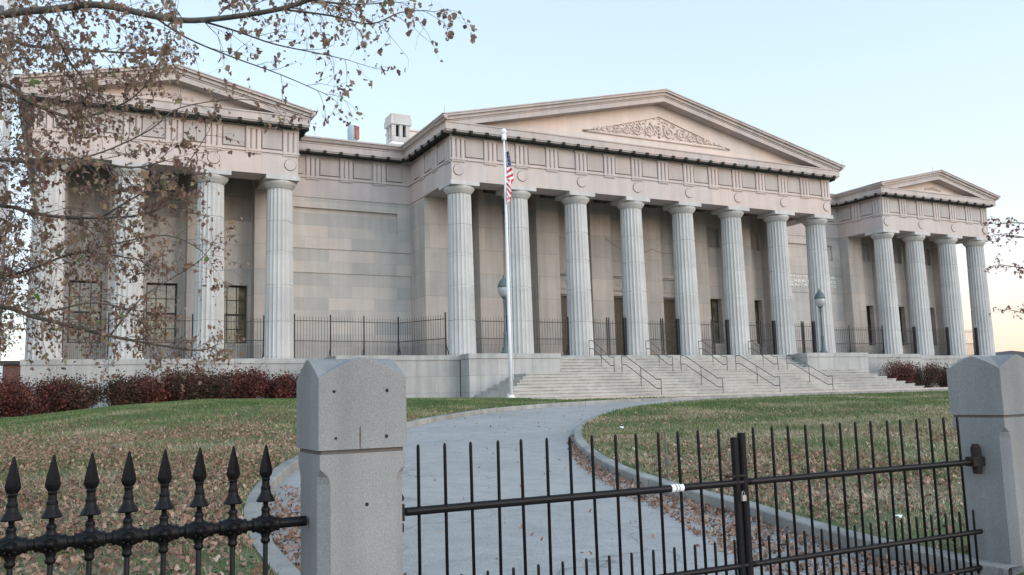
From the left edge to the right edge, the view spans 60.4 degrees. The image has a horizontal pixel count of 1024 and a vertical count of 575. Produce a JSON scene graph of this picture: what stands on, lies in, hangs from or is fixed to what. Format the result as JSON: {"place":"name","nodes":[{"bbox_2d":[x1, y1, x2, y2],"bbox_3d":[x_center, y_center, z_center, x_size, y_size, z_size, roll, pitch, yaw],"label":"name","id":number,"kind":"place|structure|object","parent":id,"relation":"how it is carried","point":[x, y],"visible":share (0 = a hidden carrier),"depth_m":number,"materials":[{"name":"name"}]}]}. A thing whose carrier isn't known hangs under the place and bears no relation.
{"place":"outdoors","nodes":[
{"label":"outdoors","id":0,"kind":"place"},
{"bbox_2d":[0,361,20,415],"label":"brick building","id":1,"kind":"structure","parent":0,"point":[12,367],"depth_m":73.05,"materials":[{"name":"brick"}]},
{"bbox_2d":[0,390,1023,574],"bbox_3d":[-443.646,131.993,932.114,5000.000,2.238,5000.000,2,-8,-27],"label":"ground","id":2,"kind":"structure","parent":0,"point":[260,559],"depth_m":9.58,"materials":[{"name":"plant"}]},
{"bbox_2d":[0,0,16,360],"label":"office tower","id":3,"kind":"structure","parent":2,"relation":"on","point":[5,132],"depth_m":266.27,"materials":[{"name":"concrete"}]},
{"bbox_2d":[0,5,3,66],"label":"window","id":4,"kind":"structure","parent":3,"relation":"in","point":[1,7],"depth_m":257.43,"materials":[{"name":"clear glass"}]},
{"bbox_2d":[0,186,39,364],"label":"crabapple tree","id":5,"kind":"object","parent":2,"relation":"on","point":[2,311],"visible":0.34,"depth_m":38.37,"materials":[{"name":"brown plant"}]},
{"bbox_2d":[0,374,41,417],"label":"shrub","id":6,"kind":"object","parent":2,"relation":"on","point":[2,408],"visible":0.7,"depth_m":32.33,"materials":[{"name":"red plant"}]},
{"bbox_2d":[0,372,87,417],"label":"shrub","id":7,"kind":"object","parent":2,"relation":"on","point":[22,404],"visible":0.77,"depth_m":32.86,"materials":[{"name":"red plant"}]},
{"bbox_2d":[20,373,106,413],"bbox_3d":[-17.230,4.160,34.059,3.199,1.677,2.738,2,-8,-27],"label":"shrub","id":8,"kind":"object","parent":2,"relation":"on","point":[91,402],"visible":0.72,"depth_m":33.60,"materials":[{"name":"red plant"}]},
{"bbox_2d":[95,368,161,405],"bbox_3d":[-15.426,4.049,35.040,2.711,1.697,2.523,2,-8,-27],"label":"shrub","id":9,"kind":"object","parent":2,"relation":"on","point":[119,392],"visible":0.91,"depth_m":34.64,"materials":[{"name":"red plant"}]},
{"bbox_2d":[0,444,306,574],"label":"spear fence","id":10,"kind":"object","parent":2,"relation":"on","point":[50,543],"visible":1,"depth_m":3.78,"materials":[{"name":"black metal"}]},
{"bbox_2d":[129,369,192,403],"bbox_3d":[-14.388,4.043,35.720,2.839,1.701,2.667,2,-8,-27],"label":"shrub","id":11,"kind":"object","parent":2,"relation":"on","point":[157,393],"visible":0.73,"depth_m":35.23,"materials":[{"name":"red plant"}]},
{"bbox_2d":[156,363,207,400],"bbox_3d":[-13.437,3.976,36.100,2.600,1.732,2.346,2,-8,-27],"label":"shrub","id":12,"kind":"object","parent":2,"relation":"on","point":[191,394],"visible":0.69,"depth_m":35.63,"materials":[{"name":"red plant"}]},
{"bbox_2d":[190,366,239,399],"bbox_3d":[-12.511,4.070,36.725,2.705,1.688,2.370,2,-8,-27],"label":"shrub","id":13,"kind":"object","parent":2,"relation":"on","point":[214,389],"visible":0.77,"depth_m":36.26,"materials":[{"name":"red plant"}]},
{"bbox_2d":[0,0,476,390],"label":"sycamore tree","id":14,"kind":"object","parent":2,"relation":"on","point":[39,164],"visible":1,"depth_m":7.99,"materials":[{"name":"brown plant"}]},
{"bbox_2d":[212,361,274,398],"bbox_3d":[-11.352,3.926,37.402,2.938,2.116,2.589,-5,-8,25],"label":"shrub","id":15,"kind":"object","parent":2,"relation":"on","point":[251,384],"visible":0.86,"depth_m":37.09,"materials":[{"name":"red plant"}]},
{"bbox_2d":[256,369,298,398],"bbox_3d":[-10.043,4.296,38.041,2.382,1.530,2.240,-3,-7,12],"label":"shrub","id":16,"kind":"object","parent":2,"relation":"on","point":[282,387],"visible":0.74,"depth_m":37.63,"materials":[{"name":"red plant"}]},
{"bbox_2d":[291,370,300,397],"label":"shrub","id":17,"kind":"object","parent":2,"relation":"on","point":[295,390],"visible":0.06,"depth_m":38.13,"materials":[{"name":"red plant"}]},
{"bbox_2d":[296,357,406,574],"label":"gate pier","id":18,"kind":"structure","parent":2,"relation":"on","point":[351,429],"depth_m":4.07,"materials":[{"name":"stone"}]},
{"bbox_2d":[402,429,756,574],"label":"gate leaf","id":19,"kind":"object","parent":18,"relation":"attached to","point":[739,565],"visible":1,"depth_m":4.86,"materials":[{"name":"black metal"}]},
{"bbox_2d":[14,63,1000,414],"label":"library building","id":20,"kind":"structure","parent":2,"relation":"on","point":[638,211],"depth_m":48.91,"materials":[{"name":"stone"}]},
{"bbox_2d":[67,281,101,342],"bbox_3d":[-20.564,1.197,42.318,1.440,3.000,0.120,2,-8,-27],"label":"window","id":21,"kind":"structure","parent":20,"relation":"in","point":[93,286],"depth_m":42.33,"materials":[{"name":"black glass"}]},
{"bbox_2d":[61,313,109,358],"bbox_3d":[-18.923,2.192,39.016,1.890,2.180,0.394,2,-8,-27],"label":"iron railing","id":22,"kind":"object","parent":20,"relation":"on","point":[66,339],"visible":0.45,"depth_m":38.84,"materials":[{"name":"black metal"}]},
{"bbox_2d":[145,283,176,342],"bbox_3d":[-17.525,1.306,43.861,1.440,3.000,0.120,2,-8,-27],"label":"window","id":23,"kind":"structure","parent":20,"relation":"in","point":[167,296],"depth_m":43.95,"materials":[{"name":"black glass"}]},
{"bbox_2d":[142,313,192,358],"bbox_3d":[-15.884,2.302,40.559,2.190,2.180,0.394,2,-8,-27],"label":"iron railing","id":24,"kind":"object","parent":20,"relation":"on","point":[172,340],"visible":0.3,"depth_m":40.57,"materials":[{"name":"black metal"}]},
{"bbox_2d":[223,286,245,342],"bbox_3d":[-14.486,1.416,45.404,1.440,3.000,0.120,2,-8,-27],"label":"window","id":25,"kind":"structure","parent":20,"relation":"in","point":[235,307],"depth_m":45.51,"materials":[{"name":"black glass"}]},
{"bbox_2d":[224,315,264,358],"bbox_3d":[-12.845,2.411,42.102,1.890,2.180,0.394,2,-8,-27],"label":"iron railing","id":26,"kind":"object","parent":20,"relation":"on","point":[247,340],"visible":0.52,"depth_m":42.06,"materials":[{"name":"black metal"}]},
{"bbox_2d":[294,314,329,357],"bbox_3d":[-9.958,2.477,43.704,1.917,2.270,0.342,3,-9,-33],"label":"iron railing","id":27,"kind":"object","parent":20,"relation":"on","point":[303,320],"visible":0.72,"depth_m":43.33,"materials":[{"name":"black metal"}]},
{"bbox_2d":[329,315,364,356],"bbox_3d":[-8.423,2.561,44.706,1.867,2.270,0.342,3,-9,-33],"label":"iron railing","id":28,"kind":"object","parent":20,"relation":"on","point":[347,341],"visible":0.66,"depth_m":44.59,"materials":[{"name":"black metal"}]},
{"bbox_2d":[362,318,398,355],"bbox_3d":[-6.856,2.649,45.752,2.022,2.270,0.342,3,-9,-34],"label":"iron railing","id":29,"kind":"object","parent":20,"relation":"on","point":[369,322],"visible":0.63,"depth_m":45.53,"materials":[{"name":"black metal"}]},
{"bbox_2d":[397,312,448,354],"bbox_3d":[-4.583,2.547,45.464,3.169,2.270,0.342,-6,-9,33],"label":"iron railing","id":30,"kind":"object","parent":20,"relation":"on","point":[433,339],"visible":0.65,"depth_m":45.17,"materials":[{"name":"black metal"}]},
{"bbox_2d":[476,315,507,352],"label":"iron railing","id":31,"kind":"object","parent":20,"relation":"on","point":[488,338],"visible":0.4,"depth_m":45.60,"materials":[{"name":"black metal"}]},
{"bbox_2d":[534,317,569,354],"bbox_3d":[1.992,2.643,47.296,2.296,2.170,0.342,2,-8,-27],"label":"iron railing","id":32,"kind":"object","parent":20,"relation":"on","point":[568,349],"visible":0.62,"depth_m":47.31,"materials":[{"name":"black metal"}]},
{"bbox_2d":[560,270,567,354],"bbox_3d":[3.332,1.697,52.923,2.220,5.390,0.670,2,-8,-27],"label":"door","id":33,"kind":"structure","parent":20,"relation":"in","point":[562,272],"depth_m":53.01,"materials":[{"name":"wood"}]},
{"bbox_2d":[593,317,627,354],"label":"iron railing","id":34,"kind":"object","parent":20,"relation":"on","point":[609,351],"visible":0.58,"depth_m":48.96,"materials":[{"name":"black metal"}]},
{"bbox_2d":[613,273,623,354],"bbox_3d":[6.629,1.816,54.597,2.220,5.390,0.670,2,-8,-27],"label":"door","id":35,"kind":"structure","parent":20,"relation":"in","point":[618,299],"depth_m":54.78,"materials":[{"name":"wood"}]},
{"bbox_2d":[648,318,680,354],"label":"iron railing","id":36,"kind":"object","parent":20,"relation":"on","point":[677,330],"visible":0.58,"depth_m":50.64,"materials":[{"name":"black metal"}]},
{"bbox_2d":[662,275,676,353],"bbox_3d":[9.926,1.935,56.271,2.220,5.390,0.670,2,-8,-27],"label":"door","id":37,"kind":"structure","parent":20,"relation":"in","point":[669,301],"depth_m":56.56,"materials":[{"name":"wood"}]},
{"bbox_2d":[710,299,719,342],"bbox_3d":[13.081,2.258,58.212,1.480,2.960,0.120,2,-8,-27],"label":"window","id":38,"kind":"structure","parent":20,"relation":"in","point":[714,303],"depth_m":58.44,"materials":[{"name":"black glass"}]},
{"bbox_2d":[700,319,730,354],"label":"iron railing","id":39,"kind":"object","parent":20,"relation":"on","point":[714,340],"visible":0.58,"depth_m":52.32,"materials":[{"name":"black metal"}]},
{"bbox_2d":[754,301,759,343],"bbox_3d":[16.216,2.371,59.804,1.480,2.960,0.120,2,-8,-27],"label":"window","id":40,"kind":"structure","parent":20,"relation":"in","point":[755,302],"depth_m":60.11,"materials":[{"name":"black glass"}]},
{"bbox_2d":[749,320,777,354],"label":"iron railing","id":41,"kind":"object","parent":20,"relation":"on","point":[767,349],"visible":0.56,"depth_m":53.98,"materials":[{"name":"black metal"}]},
{"bbox_2d":[795,321,816,352],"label":"iron railing","id":42,"kind":"object","parent":20,"relation":"on","point":[803,340],"visible":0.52,"depth_m":55.60,"materials":[{"name":"black metal"}]},
{"bbox_2d":[835,326,850,352],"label":"iron railing","id":43,"kind":"object","parent":20,"relation":"on","point":[842,347],"visible":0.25,"depth_m":60.58,"materials":[{"name":"black metal"}]},
{"bbox_2d":[848,325,884,353],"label":"iron railing","id":44,"kind":"object","parent":20,"relation":"on","point":[865,349],"visible":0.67,"depth_m":61.28,"materials":[{"name":"black metal"}]},
{"bbox_2d":[866,306,871,344],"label":"window","id":45,"kind":"structure","parent":20,"relation":"in","point":[867,307],"depth_m":66.49,"materials":[{"name":"black glass"}]},
{"bbox_2d":[899,307,903,345],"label":"window","id":46,"kind":"structure","parent":20,"relation":"in","point":[899,307],"depth_m":68.05,"materials":[{"name":"black glass"}]},
{"bbox_2d":[901,327,917,353],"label":"iron railing","id":47,"kind":"object","parent":20,"relation":"on","point":[914,342],"visible":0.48,"depth_m":63.06,"materials":[{"name":"black metal"}]},
{"bbox_2d":[932,327,950,354],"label":"iron railing","id":48,"kind":"object","parent":20,"relation":"on","point":[947,341],"visible":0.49,"depth_m":64.67,"materials":[{"name":"black metal"}]},
{"bbox_2d":[965,328,979,354],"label":"iron railing","id":49,"kind":"object","parent":20,"relation":"on","point":[975,332],"visible":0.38,"depth_m":66.15,"materials":[{"name":"black metal"}]},
{"bbox_2d":[244,388,947,574],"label":"kerb","id":50,"kind":"structure","parent":2,"relation":"on","point":[281,563],"depth_m":21.79,"materials":[{"name":"concrete"}]},
{"bbox_2d":[664,432,669,479],"bbox_3d":[1.913,2.140,10.827,0.052,0.721,0.055,-1,-7,-5],"label":"marker stake","id":51,"kind":"object","parent":2,"relation":"on","point":[667,461],"visible":0.85,"depth_m":10.82,"materials":[{"name":"metal"}]},
{"bbox_2d":[460,353,923,398],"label":"stone steps","id":52,"kind":"structure","parent":2,"relation":"on","point":[544,375],"depth_m":44.95,"materials":[{"name":"stone"}]},
{"bbox_2d":[498,274,507,352],"bbox_3d":[-0.363,1.326,43.983,0.650,4.040,0.650,2,-8,-27],"label":"lamp post","id":53,"kind":"object","parent":52,"relation":"on","point":[502,289],"visible":0.84,"depth_m":43.87,"materials":[{"name":"metal"}]},
{"bbox_2d":[589,340,614,371],"bbox_3d":[4.683,3.616,46.037,0.043,1.870,2.373,2,-8,-27],"label":"handrail","id":54,"kind":"object","parent":52,"relation":"on","point":[601,355],"visible":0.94,"depth_m":46.02,"materials":[{"name":"metal"}]},
{"bbox_2d":[621,355,661,394],"bbox_3d":[6.284,4.303,42.836,0.043,2.130,3.243,2,-8,-27],"label":"handrail","id":55,"kind":"object","parent":52,"relation":"on","point":[640,374],"visible":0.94,"depth_m":42.79,"materials":[{"name":"metal"}]},
{"bbox_2d":[645,340,672,367],"bbox_3d":[7.980,3.735,47.711,0.043,1.870,2.373,2,-8,-27],"label":"handrail","id":56,"kind":"object","parent":52,"relation":"on","point":[658,352],"visible":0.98,"depth_m":47.68,"materials":[{"name":"metal"}]},
{"bbox_2d":[680,355,723,393],"bbox_3d":[9.581,4.421,44.510,0.043,2.130,3.243,2,-8,-27],"label":"handrail","id":57,"kind":"object","parent":52,"relation":"on","point":[701,372],"visible":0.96,"depth_m":44.46,"materials":[{"name":"metal"}]},
{"bbox_2d":[698,341,727,370],"bbox_3d":[11.278,3.854,49.386,0.043,1.870,2.373,2,-8,-27],"label":"handrail","id":58,"kind":"object","parent":52,"relation":"on","point":[712,354],"visible":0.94,"depth_m":49.38,"materials":[{"name":"metal"}]},
{"bbox_2d":[735,355,780,391],"bbox_3d":[12.879,4.540,46.184,0.043,2.130,3.243,2,-8,-27],"label":"handrail","id":59,"kind":"object","parent":52,"relation":"on","point":[756,373],"visible":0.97,"depth_m":46.14,"materials":[{"name":"metal"}]},
{"bbox_2d":[748,341,778,369],"bbox_3d":[14.575,3.973,51.060,0.043,1.870,2.373,2,-8,-27],"label":"handrail","id":60,"kind":"object","parent":52,"relation":"on","point":[762,353],"visible":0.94,"depth_m":51.08,"materials":[{"name":"metal"}]},
{"bbox_2d":[786,355,833,389],"bbox_3d":[16.176,4.659,47.859,0.043,2.130,3.243,2,-8,-27],"label":"handrail","id":61,"kind":"object","parent":52,"relation":"on","point":[809,373],"visible":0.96,"depth_m":47.80,"materials":[{"name":"metal"}]},
{"bbox_2d":[814,289,827,352],"bbox_3d":[18.931,2.021,53.781,0.650,4.040,0.650,2,-8,-27],"label":"lamp post","id":62,"kind":"object","parent":52,"relation":"on","point":[819,297],"visible":0.97,"depth_m":53.69,"materials":[{"name":"grey metal"}]},
{"bbox_2d":[574,400,1023,574],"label":"kerb","id":63,"kind":"structure","parent":2,"relation":"on","point":[712,499],"depth_m":8.00,"materials":[{"name":"concrete"}]},
{"bbox_2d":[879,357,920,384],"bbox_3d":[24.239,5.345,54.863,2.587,2.212,2.356,2,-8,-27],"label":"shrub","id":64,"kind":"object","parent":2,"relation":"on","point":[899,373],"visible":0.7,"depth_m":54.59,"materials":[{"name":"red plant"}]},
{"bbox_2d":[906,359,944,387],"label":"shrub","id":65,"kind":"object","parent":2,"relation":"on","point":[928,375],"visible":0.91,"depth_m":55.45,"materials":[{"name":"red plant"}]},
{"bbox_2d":[928,362,951,386],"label":"shrub","id":66,"kind":"object","parent":2,"relation":"on","point":[942,382],"visible":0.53,"depth_m":56.41,"materials":[{"name":"red plant"}]},
{"bbox_2d":[946,354,1023,574],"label":"gate pier","id":67,"kind":"structure","parent":2,"relation":"on","point":[986,398],"depth_m":6.26,"materials":[{"name":"stone"}]},
{"bbox_2d":[726,416,985,574],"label":"gate leaf","id":68,"kind":"object","parent":67,"relation":"attached to","point":[975,460],"visible":1,"depth_m":5.73,"materials":[{"name":"black metal"}]},
{"bbox_2d":[979,216,1023,319],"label":"sycamore tree","id":69,"kind":"object","parent":2,"relation":"on","point":[988,237],"visible":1,"depth_m":14.97,"materials":[{"name":"brown plant"}]},
{"bbox_2d":[995,351,1023,357],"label":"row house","id":70,"kind":"structure","parent":2,"relation":"on","point":[1020,353],"depth_m":114.37,"materials":[{"name":"brick"}]},
{"bbox_3d":[0.119,4.909,37.973,1.850,0.230,1.150,2,-8,-27],"label":"flagpole slab","id":71,"kind":"object","parent":2,"relation":"on","visible":0},
{"bbox_2d":[501,128,513,397],"bbox_3d":[-0.199,-1.153,38.642,0.340,12.040,0.340,2,-8,-27],"label":"flagpole","id":72,"kind":"object","parent":71,"relation":"on","point":[509,309],"visible":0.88,"depth_m":38.49,"materials":[{"name":"metal"}]},
{"bbox_2d":[506,151,513,203],"bbox_3d":[-0.081,-4.878,39.118,0.442,2.400,0.200,2,-8,-27],"label":"flag","id":73,"kind":"object","parent":72,"relation":"hanging from","point":[509,178],"visible":1,"depth_m":39.10,"materials":[{"name":"fabric"}]},
{"bbox_2d":[1,0,1023,360],"label":"sky","id":74,"kind":"structure","parent":0,"point":[882,90],"materials":[{"name":"blue"}]},
{"bbox_2d":[268,397,933,574],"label":"driveway","id":75,"kind":"structure","parent":0,"point":[482,436],"depth_m":9.08,"materials":[{"name":"concrete"}]},
{"bbox_2d":[0,396,967,574],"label":"fallen leaves","id":76,"kind":"object","parent":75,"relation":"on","point":[171,513],"visible":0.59,"depth_m":10.43,"materials":[{"name":"brown plant"}]},
{"bbox_2d":[552,387,947,399],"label":"forecourt pavement","id":77,"kind":"structure","parent":0,"point":[758,393],"depth_m":41.00,"materials":[{"name":"grey concrete"}]}
]}

